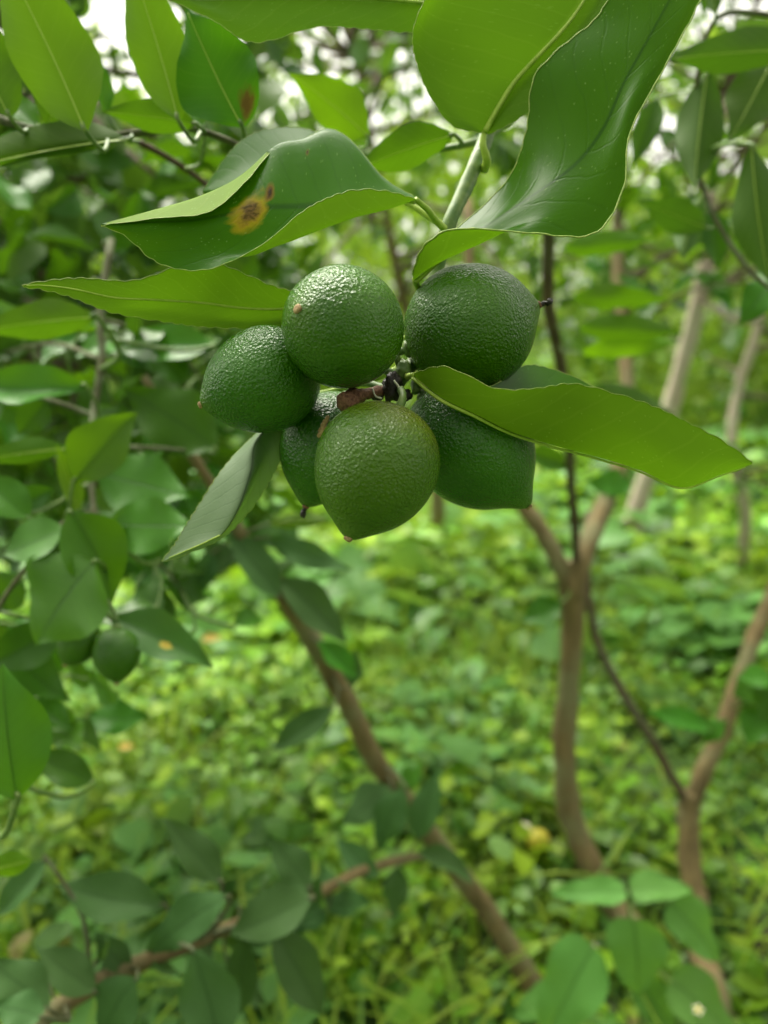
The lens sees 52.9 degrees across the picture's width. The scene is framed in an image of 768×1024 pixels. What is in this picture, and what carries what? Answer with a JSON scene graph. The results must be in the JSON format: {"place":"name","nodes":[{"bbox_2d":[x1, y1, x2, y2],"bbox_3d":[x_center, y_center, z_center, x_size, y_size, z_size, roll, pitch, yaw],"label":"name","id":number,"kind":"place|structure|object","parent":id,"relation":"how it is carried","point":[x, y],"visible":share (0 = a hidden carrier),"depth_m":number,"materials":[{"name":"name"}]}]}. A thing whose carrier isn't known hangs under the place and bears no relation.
{"place":"outdoors","nodes":[
{"label":"outdoors","id":0,"kind":"place"},
{"bbox_2d":[0,343,767,1023],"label":"ground","id":1,"kind":"structure","parent":0,"point":[724,849],"depth_m":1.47,"materials":[{"name":"green plant"}]},
{"bbox_2d":[118,742,133,749],"bbox_3d":[-0.502,0.455,1.502,0.030,0.008,0.015,0,13,0],"label":"fallen leaf","id":2,"kind":"object","parent":1,"relation":"on","point":[124,745],"visible":1,"depth_m":1.50,"materials":[{"name":"yellow plant"}]},
{"bbox_2d":[0,0,339,624],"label":"lime tree","id":3,"kind":"object","parent":1,"relation":"on","point":[49,230],"visible":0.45,"depth_m":0.95,"materials":[{"name":"green plant"}]},
{"bbox_2d":[201,633,221,641],"bbox_3d":[-0.347,0.252,1.552,0.040,0.011,0.020,0,13,0],"label":"fallen leaf","id":4,"kind":"object","parent":1,"relation":"on","point":[210,637],"visible":1,"depth_m":1.55,"materials":[{"name":"yellow plant"}]},
{"bbox_2d":[143,758,298,846],"bbox_3d":[-0.277,0.549,1.345,0.235,0.224,0.245,5,14,20],"label":"grass tuft","id":5,"kind":"object","parent":1,"relation":"on","point":[239,824],"visible":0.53,"depth_m":1.37,"materials":[{"name":"green plant"}]},
{"bbox_2d":[0,374,541,1023],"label":"lime tree","id":6,"kind":"object","parent":1,"relation":"on","point":[282,912],"visible":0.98,"depth_m":0.63,"materials":[{"name":"green plant"}]},
{"bbox_2d":[0,237,264,876],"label":"lime branch","id":7,"kind":"object","parent":6,"relation":"attached to","point":[74,583],"visible":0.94,"depth_m":0.54,"materials":[{"name":"green plant"}]},
{"bbox_2d":[56,627,100,666],"bbox_3d":[-0.194,0.077,0.494,0.030,0.044,0.027,0,13,0],"label":"lime","id":8,"kind":"object","parent":7,"relation":"hanging from","point":[73,652],"visible":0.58,"depth_m":0.48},
{"bbox_2d":[92,599,140,684],"bbox_3d":[-0.170,0.082,0.490,0.030,0.053,0.034,0,13,0],"label":"lime","id":9,"kind":"object","parent":7,"relation":"hanging from","point":[116,653],"visible":0.99,"depth_m":0.48,"materials":[{"name":"green food"}]},
{"bbox_2d":[302,848,430,988],"bbox_3d":[-0.043,0.609,1.111,0.221,0.213,0.186,-8,15,-30],"label":"grass tuft","id":10,"kind":"object","parent":1,"relation":"on","point":[348,947],"visible":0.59,"depth_m":1.12,"materials":[{"name":"green plant"}]},
{"bbox_2d":[0,1,767,429],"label":"treeline","id":11,"kind":"object","parent":1,"relation":"on","point":[362,253],"visible":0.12,"depth_m":6.58,"materials":[{"name":"green plant"}]},
{"bbox_2d":[173,10,639,534],"bbox_3d":[0.040,-1.028,2.502,2.007,2.781,2.481,0,13,0],"label":"lime tree","id":12,"kind":"object","parent":1,"relation":"on","point":[360,49],"visible":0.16,"depth_m":2.12,"materials":[{"name":"green plant"}]},
{"bbox_2d":[22,0,752,561],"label":"branch","id":13,"kind":"object","parent":12,"relation":"attached to","point":[576,80],"depth_m":0.29,"materials":[{"name":"green plant"}]},
{"bbox_2d":[0,0,259,186],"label":"lime branch","id":14,"kind":"object","parent":13,"relation":"attached to","point":[201,70],"visible":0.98,"depth_m":0.37,"materials":[{"name":"green plant"}]},
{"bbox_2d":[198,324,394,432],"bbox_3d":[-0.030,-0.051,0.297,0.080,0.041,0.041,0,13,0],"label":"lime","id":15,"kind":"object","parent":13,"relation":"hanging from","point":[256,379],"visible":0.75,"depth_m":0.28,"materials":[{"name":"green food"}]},
{"bbox_2d":[279,381,382,517],"bbox_3d":[-0.022,-0.027,0.322,0.043,0.056,0.042,-9,16,-33],"label":"lime","id":16,"kind":"object","parent":13,"relation":"hanging from","point":[298,442],"visible":0.45,"depth_m":0.31,"materials":[{"name":"green food"}]},
{"bbox_2d":[314,386,439,541],"bbox_3d":[-0.004,-0.018,0.275,0.044,0.051,0.051,-5,14,-21],"label":"lime","id":17,"kind":"object","parent":13,"relation":"hanging from","point":[376,467],"visible":1,"depth_m":0.26,"materials":[{"name":"green food"}]},
{"bbox_2d":[289,73,512,171],"bbox_3d":[-0.008,-0.214,0.422,0.128,0.073,0.095,10,17,38],"label":"lime branch","id":18,"kind":"object","parent":13,"relation":"attached to","point":[339,105],"visible":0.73,"depth_m":0.45,"materials":[{"name":"green plant"}]},
{"bbox_2d":[410,380,535,509],"bbox_3d":[0.034,-0.028,0.310,0.053,0.053,0.050,0,13,0],"label":"lime","id":19,"kind":"object","parent":13,"relation":"hanging from","point":[483,466],"visible":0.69,"depth_m":0.29,"materials":[{"name":"green food"}]},
{"bbox_2d":[399,263,552,384],"bbox_3d":[0.034,-0.072,0.304,0.051,0.050,0.051,-10,16,-36],"label":"lime","id":20,"kind":"object","parent":13,"relation":"hanging from","point":[478,321],"visible":0.89,"depth_m":0.28,"materials":[{"name":"green food"}]},
{"bbox_2d":[381,572,558,656],"bbox_3d":[0.285,0.320,2.398,0.552,0.202,0.603,5,14,22],"label":"weed plant","id":21,"kind":"object","parent":1,"relation":"on","point":[501,604],"visible":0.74,"depth_m":2.33,"materials":[{"name":"green plant"}]},
{"bbox_2d":[518,822,532,840],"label":"fallen lime","id":22,"kind":"object","parent":1,"relation":"on","point":[526,824],"visible":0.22,"depth_m":1.35,"materials":[{"name":"beige plant"}]},
{"bbox_2d":[525,828,549,851],"bbox_3d":[0.264,0.565,1.329,0.046,0.038,0.038,0,13,0],"label":"fallen lime","id":23,"kind":"object","parent":1,"relation":"on","point":[537,840],"visible":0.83,"depth_m":1.32,"materials":[{"name":"yellow food"}]},
{"bbox_2d":[464,111,767,919],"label":"lime tree","id":24,"kind":"object","parent":1,"relation":"on","point":[621,333],"visible":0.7,"depth_m":1.17,"materials":[{"name":"brown plant"}]},
{"bbox_2d":[514,869,733,1023],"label":"weed plant","id":25,"kind":"object","parent":1,"relation":"on","point":[573,986],"visible":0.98,"depth_m":0.92,"materials":[{"name":"green plant"}]},
{"bbox_2d":[692,1004,703,1017],"bbox_3d":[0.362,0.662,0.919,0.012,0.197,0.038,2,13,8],"label":"flower","id":26,"kind":"object","parent":25,"relation":"attached to","point":[697,1010],"visible":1,"depth_m":0.88,"materials":[{"name":"beige plant"}]},
{"bbox_2d":[523,0,767,532],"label":"lime tree","id":27,"kind":"object","parent":1,"relation":"on","point":[666,185],"visible":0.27,"depth_m":3.05,"materials":[{"name":"green plant"}]},
{"bbox_2d":[554,553,759,628],"bbox_3d":[0.896,0.282,2.496,0.671,0.231,0.694,0,13,0],"label":"weed plant","id":28,"kind":"object","parent":1,"relation":"on","point":[636,611],"visible":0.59,"depth_m":2.40,"materials":[{"name":"green plant"}]},
{"bbox_2d":[584,511,767,1017],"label":"lime tree","id":29,"kind":"object","parent":1,"relation":"on","point":[748,682],"visible":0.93,"depth_m":1.22,"materials":[{"name":"brown plant"}]},
{"bbox_2d":[685,314,767,571],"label":"lime tree","id":30,"kind":"object","parent":1,"relation":"on","point":[736,412],"visible":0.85,"depth_m":2.74,"materials":[{"name":"brown plant"}]},
{"bbox_3d":[-0.030,-0.040,-0.907,4.293,2.412,3.374,0,13,0],"label":"lime tree","id":31,"kind":"object","parent":1,"relation":"on","visible":0},
{"bbox_2d":[632,0,767,325],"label":"lime branch","id":32,"kind":"object","parent":31,"relation":"attached to","point":[699,134],"visible":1,"depth_m":0.55,"materials":[{"name":"green plant"}]},
{"bbox_2d":[0,0,767,341],"label":"sky","id":33,"kind":"structure","parent":0,"point":[110,14],"materials":[{"name":"white"}]}
]}

